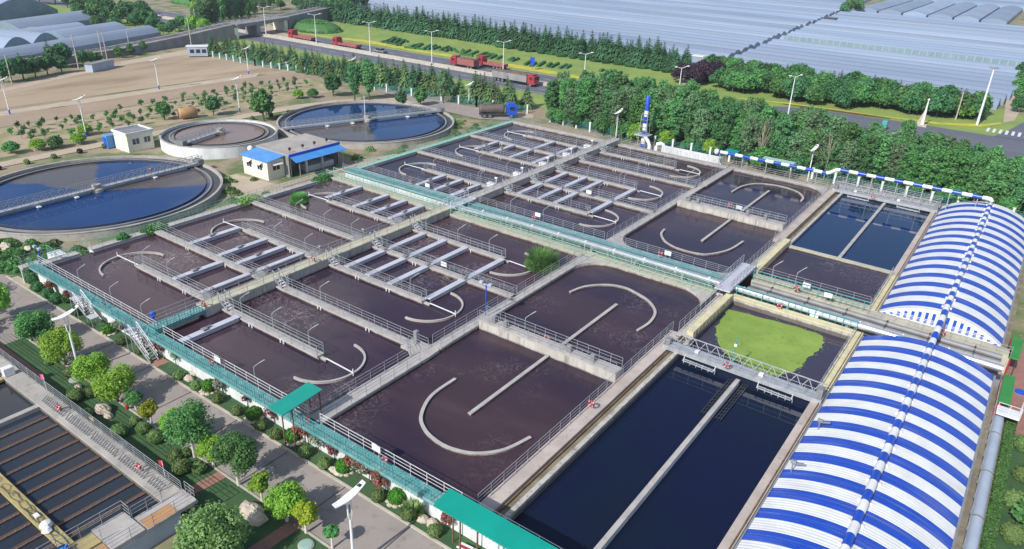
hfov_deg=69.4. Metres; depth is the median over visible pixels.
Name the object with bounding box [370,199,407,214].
aerator cover
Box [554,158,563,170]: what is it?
channel steps
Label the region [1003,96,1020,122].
dirt yard
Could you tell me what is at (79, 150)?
lane bush
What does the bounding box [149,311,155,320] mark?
blue valve motor
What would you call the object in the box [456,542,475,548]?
red barrier boards
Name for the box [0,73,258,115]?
dirt track
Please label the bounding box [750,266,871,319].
gallery wall
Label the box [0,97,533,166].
service lane
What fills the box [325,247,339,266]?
channel steps
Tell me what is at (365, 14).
conifer tree
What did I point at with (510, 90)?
roadside conifer
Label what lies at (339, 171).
brick path
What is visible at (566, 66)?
hedge lettering
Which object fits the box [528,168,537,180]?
channel steps
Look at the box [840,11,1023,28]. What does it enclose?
greenhouse tunnel
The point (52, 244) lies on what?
weed clump
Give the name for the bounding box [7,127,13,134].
sapling
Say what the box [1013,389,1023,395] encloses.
round blue hatch
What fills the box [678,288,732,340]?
yellow wall
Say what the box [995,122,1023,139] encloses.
side street
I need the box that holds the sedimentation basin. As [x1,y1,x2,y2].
[0,349,197,548]
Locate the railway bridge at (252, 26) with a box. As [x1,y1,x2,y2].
[223,13,288,38]
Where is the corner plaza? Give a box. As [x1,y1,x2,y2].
[0,319,19,344]
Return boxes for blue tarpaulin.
[56,543,70,548]
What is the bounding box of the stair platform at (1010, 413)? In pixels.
[996,402,1023,420]
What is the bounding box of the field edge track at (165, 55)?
[0,50,187,92]
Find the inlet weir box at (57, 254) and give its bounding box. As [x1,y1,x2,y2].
[46,239,90,258]
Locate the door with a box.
[119,139,123,150]
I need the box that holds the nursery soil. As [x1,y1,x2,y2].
[0,78,338,157]
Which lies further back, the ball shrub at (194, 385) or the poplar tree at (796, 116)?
the poplar tree at (796, 116)
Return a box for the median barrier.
[60,0,548,85]
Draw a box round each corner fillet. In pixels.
[574,257,615,269]
[614,235,629,246]
[679,285,711,310]
[803,184,827,194]
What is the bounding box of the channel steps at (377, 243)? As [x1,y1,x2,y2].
[369,230,382,247]
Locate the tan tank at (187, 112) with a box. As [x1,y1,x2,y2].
[177,106,197,119]
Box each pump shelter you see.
[991,374,1015,420]
[1003,337,1022,375]
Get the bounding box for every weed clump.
[0,254,11,260]
[0,261,8,268]
[1,247,14,255]
[2,262,18,272]
[5,238,21,247]
[6,256,25,265]
[9,265,26,273]
[11,251,26,257]
[14,248,27,255]
[21,238,41,248]
[28,248,37,256]
[39,242,55,252]
[40,241,58,248]
[40,247,55,256]
[47,239,61,243]
[68,245,86,251]
[76,249,88,253]
[222,185,238,193]
[223,176,234,182]
[225,196,237,202]
[228,189,242,196]
[350,154,362,160]
[364,146,375,151]
[449,129,460,134]
[454,120,464,124]
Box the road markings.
[45,0,1021,136]
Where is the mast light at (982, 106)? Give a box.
[975,67,998,124]
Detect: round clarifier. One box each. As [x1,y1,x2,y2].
[0,155,222,241]
[159,119,277,159]
[276,99,453,148]
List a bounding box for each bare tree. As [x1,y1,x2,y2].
[756,122,772,147]
[822,129,836,178]
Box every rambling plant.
[116,232,129,240]
[139,222,168,235]
[233,193,262,206]
[310,172,333,182]
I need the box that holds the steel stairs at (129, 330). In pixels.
[121,318,158,363]
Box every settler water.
[512,304,847,548]
[751,247,888,304]
[791,195,928,270]
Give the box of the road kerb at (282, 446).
[6,275,450,548]
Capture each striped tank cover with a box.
[733,335,995,548]
[878,201,1023,346]
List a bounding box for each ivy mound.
[170,0,201,5]
[291,18,342,33]
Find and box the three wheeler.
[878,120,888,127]
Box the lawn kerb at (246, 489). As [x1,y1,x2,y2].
[26,338,333,548]
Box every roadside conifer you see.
[207,33,214,53]
[211,37,220,54]
[220,35,228,55]
[225,41,233,57]
[231,38,240,58]
[237,41,248,60]
[247,41,254,61]
[252,44,259,61]
[256,45,266,64]
[261,39,268,54]
[265,44,274,64]
[272,49,278,65]
[274,46,286,68]
[286,43,291,60]
[288,47,298,70]
[295,53,305,72]
[302,48,307,61]
[302,53,312,74]
[308,54,319,74]
[318,55,327,76]
[322,56,334,77]
[330,55,335,68]
[335,59,345,79]
[341,53,346,69]
[341,60,348,80]
[358,55,375,84]
[374,55,383,78]
[374,58,386,86]
[381,66,393,88]
[389,59,397,80]
[390,65,402,89]
[396,63,410,91]
[397,59,408,77]
[404,65,419,93]
[415,64,423,81]
[416,68,431,95]
[426,62,436,80]
[428,71,440,96]
[447,68,455,95]
[449,74,466,102]
[463,73,478,104]
[468,69,479,91]
[472,73,486,104]
[480,78,494,103]
[482,71,487,90]
[490,83,504,103]
[491,79,496,91]
[501,76,510,100]
[504,81,519,104]
[504,83,520,110]
[518,82,534,109]
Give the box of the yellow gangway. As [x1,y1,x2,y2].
[0,473,73,546]
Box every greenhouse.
[855,0,912,12]
[879,0,933,14]
[903,0,955,16]
[928,2,976,19]
[954,4,999,21]
[981,6,1022,24]
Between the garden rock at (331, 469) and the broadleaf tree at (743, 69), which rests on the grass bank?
the broadleaf tree at (743, 69)
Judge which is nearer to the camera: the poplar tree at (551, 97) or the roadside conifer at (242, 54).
the poplar tree at (551, 97)
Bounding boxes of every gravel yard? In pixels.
[222,163,362,198]
[353,154,396,163]
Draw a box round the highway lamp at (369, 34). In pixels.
[363,21,375,52]
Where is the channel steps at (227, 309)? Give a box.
[217,289,234,311]
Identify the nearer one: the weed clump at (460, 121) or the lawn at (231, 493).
the lawn at (231, 493)
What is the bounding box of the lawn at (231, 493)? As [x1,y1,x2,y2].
[0,338,328,548]
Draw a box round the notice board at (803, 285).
[802,282,810,294]
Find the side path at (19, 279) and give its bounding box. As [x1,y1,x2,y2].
[12,276,30,287]
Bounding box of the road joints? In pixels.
[2,303,409,548]
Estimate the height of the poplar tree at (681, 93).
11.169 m
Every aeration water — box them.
[47,180,576,415]
[325,265,715,503]
[364,124,722,239]
[623,171,820,272]
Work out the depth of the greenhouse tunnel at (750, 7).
381.83 m
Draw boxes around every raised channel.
[145,199,451,333]
[468,132,621,202]
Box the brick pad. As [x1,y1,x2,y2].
[151,357,168,366]
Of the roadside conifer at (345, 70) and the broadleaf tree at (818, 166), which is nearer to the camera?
the broadleaf tree at (818, 166)
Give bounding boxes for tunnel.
[0,0,57,20]
[0,10,106,29]
[0,25,160,60]
[0,29,57,42]
[0,35,30,47]
[18,22,84,31]
[44,22,126,38]
[356,5,734,56]
[356,7,724,56]
[360,2,740,54]
[368,1,747,53]
[369,0,753,48]
[387,0,760,48]
[407,0,767,43]
[426,0,771,41]
[445,0,776,38]
[464,0,780,38]
[483,0,786,35]
[494,29,704,62]
[501,0,791,33]
[519,0,795,30]
[537,0,798,28]
[554,0,803,28]
[571,0,808,27]
[588,0,810,23]
[604,0,815,23]
[620,0,819,21]
[636,0,822,19]
[652,0,826,18]
[667,0,827,16]
[683,0,832,16]
[698,0,834,14]
[712,0,838,13]
[727,0,840,11]
[734,54,1012,100]
[741,0,838,8]
[741,51,1017,95]
[741,59,1006,104]
[747,48,1011,84]
[755,0,839,7]
[756,46,1016,80]
[760,43,1016,76]
[767,41,1020,72]
[769,0,840,6]
[772,39,1015,68]
[783,0,840,4]
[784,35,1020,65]
[787,33,1023,61]
[791,31,1023,58]
[795,29,1023,55]
[796,0,852,7]
[800,28,1023,52]
[804,26,1023,50]
[809,23,1023,47]
[815,22,1023,44]
[816,0,845,2]
[816,73,1000,109]
[817,20,1023,41]
[821,19,1023,39]
[829,16,1023,35]
[832,15,1023,33]
[834,13,1023,32]
[836,19,1023,37]
[837,12,1023,30]
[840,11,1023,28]
[849,10,1023,27]
[932,0,1023,10]
[976,0,1023,3]
[999,0,1023,1]
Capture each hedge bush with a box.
[24,273,37,283]
[30,281,43,291]
[40,287,54,297]
[49,292,61,303]
[60,294,71,302]
[69,304,82,315]
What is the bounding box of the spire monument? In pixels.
[917,98,929,126]
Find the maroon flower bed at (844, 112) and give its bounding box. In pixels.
[787,104,890,118]
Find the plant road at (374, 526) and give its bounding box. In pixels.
[0,274,444,548]
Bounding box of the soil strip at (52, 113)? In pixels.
[0,72,310,126]
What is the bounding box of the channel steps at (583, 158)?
[577,149,586,161]
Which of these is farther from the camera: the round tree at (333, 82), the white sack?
the round tree at (333, 82)
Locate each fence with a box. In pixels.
[208,51,317,72]
[374,83,528,113]
[549,118,1023,217]
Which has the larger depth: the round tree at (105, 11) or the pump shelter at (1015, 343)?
the round tree at (105, 11)
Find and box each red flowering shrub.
[43,279,56,292]
[62,290,73,303]
[151,341,163,356]
[240,392,249,407]
[263,408,275,423]
[290,425,300,436]
[299,427,312,444]
[325,443,338,459]
[344,455,351,465]
[351,457,360,475]
[360,466,371,481]
[371,469,388,488]
[440,512,451,528]
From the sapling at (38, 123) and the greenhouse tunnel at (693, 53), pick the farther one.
the greenhouse tunnel at (693, 53)
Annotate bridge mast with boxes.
[732,338,737,361]
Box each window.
[132,138,139,144]
[143,135,150,142]
[242,157,251,166]
[252,161,262,170]
[271,161,282,170]
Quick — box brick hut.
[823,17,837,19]
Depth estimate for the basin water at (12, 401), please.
52.93 m
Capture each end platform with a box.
[17,252,41,282]
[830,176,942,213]
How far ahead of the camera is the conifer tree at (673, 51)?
219.01 m
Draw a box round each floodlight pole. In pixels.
[32,245,41,261]
[479,280,492,310]
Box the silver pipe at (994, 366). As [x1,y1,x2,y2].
[453,205,1003,372]
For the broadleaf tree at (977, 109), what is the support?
on the grass bank
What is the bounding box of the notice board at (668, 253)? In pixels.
[664,250,670,260]
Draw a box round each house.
[111,124,154,152]
[239,133,346,180]
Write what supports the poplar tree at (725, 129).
on the ground at (230, 166)
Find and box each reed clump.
[289,191,309,204]
[523,244,562,274]
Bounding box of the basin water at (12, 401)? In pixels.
[0,382,157,548]
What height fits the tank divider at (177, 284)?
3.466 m
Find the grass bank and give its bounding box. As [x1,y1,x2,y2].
[286,22,1023,135]
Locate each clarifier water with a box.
[0,161,209,230]
[170,123,266,145]
[287,104,444,141]
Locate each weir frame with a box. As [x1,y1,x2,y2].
[701,379,733,413]
[715,384,747,419]
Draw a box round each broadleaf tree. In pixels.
[0,140,20,153]
[28,138,46,150]
[46,135,63,147]
[69,132,86,143]
[70,2,84,10]
[76,123,92,133]
[89,15,102,24]
[106,17,121,22]
[131,8,140,23]
[133,0,147,8]
[140,5,154,12]
[147,11,157,17]
[153,16,160,29]
[162,23,173,32]
[167,18,180,31]
[175,16,184,27]
[184,15,198,28]
[188,0,200,9]
[195,18,211,27]
[275,0,285,8]
[291,0,299,7]
[291,89,303,98]
[306,88,318,97]
[545,107,559,121]
[554,110,567,124]
[569,114,582,124]
[583,118,592,127]
[593,114,609,133]
[599,120,610,133]
[609,122,620,131]
[610,126,624,137]
[621,122,630,134]
[626,122,647,142]
[650,129,663,140]
[658,130,674,143]
[681,137,695,149]
[693,141,703,151]
[702,138,719,152]
[704,54,718,62]
[709,67,729,87]
[714,141,724,154]
[715,56,729,65]
[719,70,733,90]
[723,70,741,91]
[725,56,743,69]
[725,144,739,158]
[726,63,739,69]
[731,60,748,66]
[732,66,753,89]
[734,71,755,93]
[740,149,753,161]
[745,59,760,66]
[748,145,773,169]
[749,62,765,67]
[752,62,771,70]
[752,69,768,91]
[755,72,771,92]
[767,72,778,93]
[768,67,789,74]
[769,75,788,97]
[770,62,783,69]
[772,72,791,96]
[775,155,789,169]
[783,77,808,101]
[786,67,798,74]
[787,63,808,68]
[791,72,800,78]
[792,155,809,173]
[798,77,812,99]
[799,71,814,77]
[800,66,816,75]
[801,74,821,85]
[803,84,824,104]
[812,74,828,82]
[812,162,825,176]
[818,71,835,80]
[821,79,833,100]
[822,80,842,103]
[826,162,843,178]
[828,79,843,102]
[832,85,855,108]
[840,79,853,84]
[841,74,857,80]
[843,71,862,80]
[845,168,863,183]
[848,81,870,106]
[849,81,873,106]
[854,78,877,103]
[859,74,871,79]
[870,86,892,108]
[871,77,887,102]
[872,169,892,187]
[874,78,895,104]
[878,82,899,108]
[886,175,902,191]
[892,85,916,111]
[899,93,924,114]
[904,178,926,195]
[908,86,927,111]
[911,93,928,113]
[914,81,933,88]
[925,92,936,113]
[928,90,955,116]
[934,190,947,202]
[936,84,959,99]
[945,185,968,202]
[952,92,981,117]
[955,103,975,118]
[965,95,988,119]
[976,91,993,110]
[980,192,999,204]
[999,195,1020,211]
[1010,96,1023,111]
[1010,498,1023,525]
[1012,78,1023,87]
[1013,87,1023,97]
[1015,62,1023,69]
[1015,69,1023,77]
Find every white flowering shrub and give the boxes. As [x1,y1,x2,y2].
[111,320,124,334]
[168,351,179,366]
[211,378,223,393]
[307,435,323,451]
[350,459,361,475]
[359,465,370,481]
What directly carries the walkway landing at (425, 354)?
on the tank divider at (368, 325)
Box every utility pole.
[4,55,12,83]
[70,34,78,68]
[101,32,107,58]
[955,92,964,119]
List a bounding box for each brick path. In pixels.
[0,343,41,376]
[184,472,225,494]
[248,520,300,548]
[282,165,357,187]
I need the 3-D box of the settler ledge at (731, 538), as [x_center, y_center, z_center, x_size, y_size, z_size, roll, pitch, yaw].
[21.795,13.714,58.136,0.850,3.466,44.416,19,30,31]
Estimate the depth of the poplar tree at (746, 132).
131.99 m
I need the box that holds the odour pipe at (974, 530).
[963,414,1003,548]
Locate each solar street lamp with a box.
[0,76,10,113]
[51,305,78,359]
[72,95,86,136]
[149,57,159,88]
[230,75,240,111]
[332,480,365,548]
[465,81,473,104]
[614,108,622,137]
[806,144,818,182]
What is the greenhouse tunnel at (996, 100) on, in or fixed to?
on the ground at (230, 166)
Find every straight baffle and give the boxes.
[468,303,617,415]
[593,379,739,548]
[701,190,769,241]
[838,202,885,257]
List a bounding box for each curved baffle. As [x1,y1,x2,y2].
[99,251,164,276]
[210,219,264,232]
[293,344,365,383]
[300,192,345,208]
[399,162,435,174]
[405,292,463,322]
[419,378,531,455]
[455,145,477,156]
[489,252,533,275]
[504,129,533,139]
[569,284,655,331]
[579,209,618,226]
[628,186,662,200]
[660,229,743,255]
[669,165,700,177]
[731,183,803,201]
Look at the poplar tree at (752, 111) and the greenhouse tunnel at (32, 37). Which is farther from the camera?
the greenhouse tunnel at (32, 37)
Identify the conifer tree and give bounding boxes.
[295,0,306,10]
[300,0,310,9]
[310,0,317,6]
[327,0,332,19]
[330,0,339,21]
[334,1,341,21]
[339,0,351,22]
[347,0,355,22]
[350,1,359,24]
[353,0,364,24]
[360,2,369,25]
[364,7,374,26]
[371,9,377,26]
[374,7,381,27]
[380,4,392,29]
[389,4,403,31]
[389,8,397,28]
[396,8,407,31]
[401,9,411,32]
[404,13,415,32]
[409,7,421,32]
[414,9,429,34]
[420,11,432,35]
[429,9,434,23]
[430,13,442,36]
[437,14,446,36]
[443,15,453,36]
[446,15,459,38]
[455,13,461,26]
[457,16,470,40]
[465,18,475,41]
[471,16,484,42]
[475,20,486,43]
[482,17,494,44]
[487,21,498,44]
[492,24,503,45]
[497,24,508,45]
[505,25,514,47]
[510,20,519,37]
[511,27,518,47]
[515,21,528,48]
[523,23,538,50]
[530,29,539,51]
[536,24,548,50]
[542,26,553,53]
[549,33,558,51]
[553,26,561,38]
[553,32,564,52]
[561,31,571,55]
[562,26,568,43]
[567,34,578,57]
[575,35,585,57]
[578,30,587,50]
[584,38,594,57]
[585,30,594,52]
[589,39,598,58]
[592,32,609,60]
[603,32,609,44]
[604,35,615,61]
[609,33,624,62]
[616,44,625,63]
[620,40,634,65]
[628,39,645,67]
[633,35,642,49]
[639,41,651,65]
[644,38,652,55]
[647,43,657,67]
[648,42,665,70]
[649,36,661,59]
[659,49,672,70]
[661,43,667,56]
[669,44,677,58]
[670,50,680,71]
[678,44,692,65]
[934,89,949,115]
[949,110,964,116]
[967,98,986,120]
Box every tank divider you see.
[134,255,215,300]
[152,222,270,278]
[220,297,327,361]
[241,220,323,258]
[250,193,366,240]
[275,275,428,347]
[326,193,405,224]
[328,254,430,305]
[372,236,517,297]
[412,220,509,263]
[417,144,523,177]
[421,162,492,187]
[470,129,572,157]
[476,144,549,167]
[504,183,593,217]
[523,129,591,149]
[530,173,656,213]
[555,163,640,192]
[578,154,697,188]
[599,145,679,170]
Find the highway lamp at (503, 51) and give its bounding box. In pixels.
[497,40,511,68]
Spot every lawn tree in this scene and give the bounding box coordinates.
[0,283,10,310]
[12,308,58,342]
[36,325,84,365]
[70,350,112,382]
[90,361,135,402]
[124,389,143,409]
[137,398,158,425]
[157,407,180,430]
[159,397,216,457]
[194,434,222,467]
[209,430,258,485]
[246,470,270,500]
[262,479,310,521]
[290,499,318,533]
[322,524,339,547]
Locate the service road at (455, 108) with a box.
[377,89,509,119]
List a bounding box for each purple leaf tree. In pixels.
[670,62,690,82]
[686,65,704,81]
[694,59,709,66]
[699,63,713,82]
[706,61,719,79]
[715,60,725,68]
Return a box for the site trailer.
[185,45,208,55]
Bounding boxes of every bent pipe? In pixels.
[643,137,650,148]
[654,141,664,150]
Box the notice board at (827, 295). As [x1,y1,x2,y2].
[823,292,832,303]
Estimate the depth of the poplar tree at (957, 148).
119.41 m
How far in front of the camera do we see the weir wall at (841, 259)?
91.02 m
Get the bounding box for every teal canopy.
[268,382,322,451]
[433,488,557,548]
[723,149,739,166]
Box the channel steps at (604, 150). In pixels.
[598,141,606,152]
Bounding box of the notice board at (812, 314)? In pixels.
[810,312,818,317]
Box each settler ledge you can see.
[717,323,863,548]
[868,212,936,311]
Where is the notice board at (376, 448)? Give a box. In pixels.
[372,443,380,459]
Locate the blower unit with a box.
[0,364,15,382]
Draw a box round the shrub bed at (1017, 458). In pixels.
[992,435,1023,548]
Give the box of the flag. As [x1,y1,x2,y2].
[157,459,164,475]
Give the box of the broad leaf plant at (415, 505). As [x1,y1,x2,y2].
[397,495,425,518]
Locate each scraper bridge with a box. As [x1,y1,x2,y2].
[662,330,827,404]
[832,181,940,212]
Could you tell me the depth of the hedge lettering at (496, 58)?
226.68 m
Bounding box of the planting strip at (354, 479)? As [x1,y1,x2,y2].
[11,273,485,548]
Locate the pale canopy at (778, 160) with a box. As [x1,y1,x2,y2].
[759,156,795,177]
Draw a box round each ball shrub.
[100,322,116,335]
[116,335,127,344]
[134,344,144,354]
[172,369,184,380]
[189,379,201,390]
[199,378,217,395]
[210,392,223,403]
[230,404,243,415]
[244,405,264,423]
[253,418,267,430]
[269,427,282,439]
[283,428,303,446]
[297,444,311,457]
[317,456,330,469]
[334,457,353,476]
[370,488,384,502]
[385,487,406,508]
[400,506,413,521]
[427,522,442,538]
[1000,520,1023,545]
[1003,488,1023,510]
[1011,464,1023,482]
[1014,433,1023,452]
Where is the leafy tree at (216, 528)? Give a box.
[171,496,254,548]
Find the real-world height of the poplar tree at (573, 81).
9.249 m
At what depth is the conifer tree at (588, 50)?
231.10 m
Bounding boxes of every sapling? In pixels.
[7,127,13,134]
[17,129,25,138]
[27,131,34,139]
[35,120,41,127]
[40,128,46,138]
[67,128,75,133]
[73,117,79,126]
[117,115,124,120]
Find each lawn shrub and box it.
[43,358,53,365]
[62,366,74,377]
[66,387,83,402]
[82,407,92,417]
[83,385,96,397]
[109,422,128,438]
[128,415,141,425]
[135,420,150,434]
[146,427,163,444]
[167,448,182,461]
[171,457,191,474]
[180,447,191,457]
[191,460,206,474]
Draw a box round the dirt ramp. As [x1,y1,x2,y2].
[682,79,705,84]
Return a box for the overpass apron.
[262,24,287,37]
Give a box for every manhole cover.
[118,440,127,447]
[298,538,314,548]
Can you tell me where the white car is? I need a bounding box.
[374,48,386,52]
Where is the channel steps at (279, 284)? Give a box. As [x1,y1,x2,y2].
[272,268,287,288]
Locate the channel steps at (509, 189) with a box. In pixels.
[502,178,512,192]
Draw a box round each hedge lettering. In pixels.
[380,36,408,45]
[404,43,422,49]
[422,44,440,49]
[439,45,452,51]
[452,48,464,52]
[459,49,478,56]
[476,51,493,57]
[488,54,502,59]
[507,57,519,61]
[524,60,536,66]
[537,60,559,67]
[558,63,571,68]
[598,68,622,74]
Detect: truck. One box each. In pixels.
[288,29,316,41]
[332,36,361,49]
[450,55,478,68]
[477,55,507,68]
[479,102,516,117]
[492,68,538,86]
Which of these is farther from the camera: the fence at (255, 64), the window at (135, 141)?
the fence at (255, 64)
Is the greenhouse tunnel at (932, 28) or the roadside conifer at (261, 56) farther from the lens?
the greenhouse tunnel at (932, 28)
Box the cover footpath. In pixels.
[961,263,1023,548]
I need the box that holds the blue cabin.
[102,133,115,148]
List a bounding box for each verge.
[6,244,36,274]
[41,2,961,186]
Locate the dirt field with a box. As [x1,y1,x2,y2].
[0,53,317,108]
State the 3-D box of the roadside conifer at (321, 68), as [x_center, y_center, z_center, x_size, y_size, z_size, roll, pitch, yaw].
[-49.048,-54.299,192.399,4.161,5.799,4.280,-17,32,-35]
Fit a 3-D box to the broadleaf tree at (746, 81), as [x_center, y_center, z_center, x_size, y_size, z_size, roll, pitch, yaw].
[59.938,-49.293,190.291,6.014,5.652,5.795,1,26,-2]
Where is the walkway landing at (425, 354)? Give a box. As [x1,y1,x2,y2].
[400,329,439,363]
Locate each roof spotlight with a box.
[790,459,803,471]
[817,418,829,429]
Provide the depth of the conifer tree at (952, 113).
175.50 m
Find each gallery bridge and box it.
[443,190,475,209]
[714,254,757,292]
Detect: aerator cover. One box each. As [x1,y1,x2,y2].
[172,260,223,280]
[178,315,240,344]
[189,226,239,245]
[200,252,304,292]
[218,238,267,257]
[237,245,285,265]
[325,185,362,199]
[344,232,426,268]
[352,194,388,207]
[365,239,446,276]
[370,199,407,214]
[387,205,424,219]
[387,246,468,285]
[416,174,446,185]
[425,258,504,301]
[433,179,463,190]
[450,183,479,195]
[474,141,499,149]
[490,144,514,153]
[510,141,555,157]
[517,172,568,194]
[532,146,577,163]
[537,176,587,199]
[553,180,602,203]
[588,188,636,214]
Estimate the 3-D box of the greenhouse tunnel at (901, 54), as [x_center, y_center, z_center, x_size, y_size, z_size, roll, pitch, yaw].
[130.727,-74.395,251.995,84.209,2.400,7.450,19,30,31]
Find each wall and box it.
[1,22,236,63]
[27,255,562,548]
[38,169,333,266]
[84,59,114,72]
[273,0,334,29]
[308,346,422,424]
[326,167,716,297]
[342,162,731,295]
[356,116,514,168]
[432,247,589,351]
[478,321,693,521]
[479,306,622,382]
[513,116,828,188]
[607,178,705,241]
[661,145,722,163]
[677,191,786,231]
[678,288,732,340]
[699,162,733,187]
[732,285,858,339]
[741,235,790,287]
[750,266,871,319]
[773,183,842,244]
[789,245,891,273]
[954,380,1001,548]
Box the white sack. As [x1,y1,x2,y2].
[39,519,52,534]
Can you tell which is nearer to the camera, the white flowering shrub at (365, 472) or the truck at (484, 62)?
the white flowering shrub at (365, 472)
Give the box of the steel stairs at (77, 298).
[67,286,100,327]
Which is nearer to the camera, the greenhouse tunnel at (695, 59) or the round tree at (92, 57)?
the round tree at (92, 57)
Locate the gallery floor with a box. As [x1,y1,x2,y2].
[863,335,1002,386]
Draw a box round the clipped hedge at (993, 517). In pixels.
[979,410,1016,548]
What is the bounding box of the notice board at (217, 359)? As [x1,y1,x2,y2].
[214,355,221,370]
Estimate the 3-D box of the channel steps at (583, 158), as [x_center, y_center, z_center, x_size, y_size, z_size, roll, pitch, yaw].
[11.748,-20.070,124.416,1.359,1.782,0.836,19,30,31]
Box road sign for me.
[530,57,534,69]
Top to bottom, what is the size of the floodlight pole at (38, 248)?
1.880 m
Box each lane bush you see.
[23,159,30,164]
[50,153,56,158]
[76,148,82,153]
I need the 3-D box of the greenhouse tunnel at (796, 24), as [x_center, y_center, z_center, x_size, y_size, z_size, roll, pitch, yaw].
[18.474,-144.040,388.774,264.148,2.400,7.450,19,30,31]
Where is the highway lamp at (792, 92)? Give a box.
[787,74,802,113]
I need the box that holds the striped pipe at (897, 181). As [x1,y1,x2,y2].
[714,149,993,208]
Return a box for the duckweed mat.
[710,309,825,375]
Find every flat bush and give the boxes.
[524,48,535,51]
[546,51,556,54]
[555,53,566,56]
[579,56,588,59]
[589,58,599,61]
[601,59,610,62]
[612,61,624,64]
[624,63,634,66]
[636,65,647,68]
[650,66,658,70]
[661,68,671,72]
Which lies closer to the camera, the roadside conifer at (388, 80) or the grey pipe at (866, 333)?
the grey pipe at (866, 333)
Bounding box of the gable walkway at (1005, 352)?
[867,306,1013,373]
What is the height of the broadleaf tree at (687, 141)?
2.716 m
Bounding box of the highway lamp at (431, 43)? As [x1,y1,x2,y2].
[426,30,438,61]
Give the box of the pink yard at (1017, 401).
[1001,353,1023,434]
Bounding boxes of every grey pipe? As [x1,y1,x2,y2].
[469,213,997,374]
[747,286,1000,363]
[751,282,1002,359]
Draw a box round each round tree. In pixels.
[0,57,19,81]
[0,65,8,82]
[12,56,31,79]
[27,55,41,76]
[37,54,53,74]
[44,46,61,67]
[52,54,66,72]
[53,42,72,59]
[68,0,81,4]
[75,50,88,66]
[81,6,94,15]
[84,0,98,7]
[86,50,96,61]
[89,3,101,16]
[94,52,102,60]
[100,5,112,18]
[103,0,115,8]
[109,5,124,20]
[113,45,123,57]
[114,0,127,18]
[119,3,132,22]
[126,12,140,26]
[126,43,134,55]
[127,3,138,8]
[137,9,148,22]
[138,40,147,48]
[144,16,155,26]
[154,100,170,119]
[156,21,167,34]
[204,96,221,115]
[248,88,274,120]
[322,0,335,8]
[324,73,341,95]
[349,0,358,5]
[395,91,406,102]
[413,86,427,104]
[839,2,849,11]
[846,0,859,10]
[854,0,864,9]
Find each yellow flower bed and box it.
[298,32,578,78]
[733,97,1001,126]
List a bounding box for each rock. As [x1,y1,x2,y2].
[0,242,10,249]
[24,245,31,250]
[68,377,79,382]
[93,403,111,414]
[104,411,113,418]
[183,374,192,381]
[188,370,195,375]
[239,500,263,519]
[246,510,268,526]
[328,466,335,472]
[333,470,342,475]
[416,514,428,523]
[427,517,437,526]
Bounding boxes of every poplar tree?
[189,5,197,16]
[195,0,202,13]
[197,3,209,21]
[201,0,215,23]
[207,0,220,23]
[214,0,226,22]
[220,0,234,21]
[232,0,240,19]
[234,0,246,18]
[244,0,253,18]
[249,0,257,17]
[257,0,266,13]
[266,0,271,10]
[346,62,360,100]
[360,57,375,99]
[436,68,450,102]
[543,79,559,109]
[553,71,570,110]
[558,77,573,109]
[561,87,576,116]
[565,77,576,116]
[573,80,594,125]
[576,75,591,88]
[578,77,598,126]
[581,70,595,116]
[588,77,608,120]
[588,94,605,120]
[602,88,616,109]
[602,93,615,131]
[604,85,617,91]
[605,68,617,77]
[606,72,615,85]
[607,90,628,124]
[611,72,629,88]
[619,83,632,90]
[619,86,636,119]
[621,97,635,123]
[626,93,644,138]
[629,76,638,86]
[636,76,650,85]
[636,80,650,92]
[638,96,656,129]
[640,90,659,108]
[643,77,657,88]
[649,87,664,133]
[649,101,670,142]
[650,97,661,133]
[658,79,668,87]
[660,84,675,100]
[661,92,674,116]
[662,99,680,130]
[667,100,687,145]
[670,85,691,136]
[678,93,704,131]
[682,90,696,139]
[683,102,698,149]
[684,78,701,93]
[690,107,711,151]
[691,96,708,143]
[695,92,708,105]
[698,89,716,104]
[704,88,719,139]
[705,100,713,139]
[706,98,727,141]
[717,107,737,154]
[720,95,737,106]
[728,101,743,144]
[729,110,746,130]
[729,118,751,150]
[734,99,744,107]
[737,114,761,161]
[742,98,760,113]
[745,108,759,117]
[749,117,764,150]
[755,97,768,111]
[756,117,777,149]
[760,105,775,119]
[765,106,779,119]
[766,120,781,157]
[771,113,796,167]
[785,113,798,157]
[785,132,807,169]
[795,112,813,142]
[796,107,812,116]
[798,129,818,171]
[801,110,827,151]
[810,107,830,119]
[812,131,840,174]
[814,126,834,162]
[823,140,843,178]
[828,115,848,130]
[835,130,844,161]
[836,122,862,162]
[837,120,861,161]
[837,140,860,180]
[856,134,874,167]
[857,129,867,143]
[857,135,879,185]
[865,121,885,134]
[867,133,892,185]
[872,127,888,135]
[883,129,905,168]
[884,138,910,167]
[884,141,908,177]
[888,128,906,145]
[896,150,920,191]
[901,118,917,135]
[901,134,918,149]
[901,143,920,184]
[911,134,920,146]
[914,153,925,179]
[916,129,935,149]
[917,145,943,194]
[919,145,931,155]
[923,145,954,197]
[926,132,946,147]
[943,150,970,201]
[944,135,958,147]
[945,145,971,163]
[954,139,970,153]
[962,153,986,199]
[965,166,990,200]
[968,142,985,156]
[971,150,996,200]
[978,158,1009,196]
[988,145,1004,171]
[997,159,1023,197]
[1008,155,1023,162]
[1009,167,1023,205]
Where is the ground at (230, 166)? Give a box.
[0,0,1023,548]
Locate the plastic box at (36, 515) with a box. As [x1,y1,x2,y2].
[33,512,40,518]
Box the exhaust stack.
[634,96,652,147]
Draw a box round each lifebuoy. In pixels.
[135,463,141,470]
[588,400,594,406]
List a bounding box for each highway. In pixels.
[36,0,1022,157]
[774,106,1023,153]
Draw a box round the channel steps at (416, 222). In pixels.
[410,214,422,230]
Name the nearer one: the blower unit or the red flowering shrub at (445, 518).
the red flowering shrub at (445, 518)

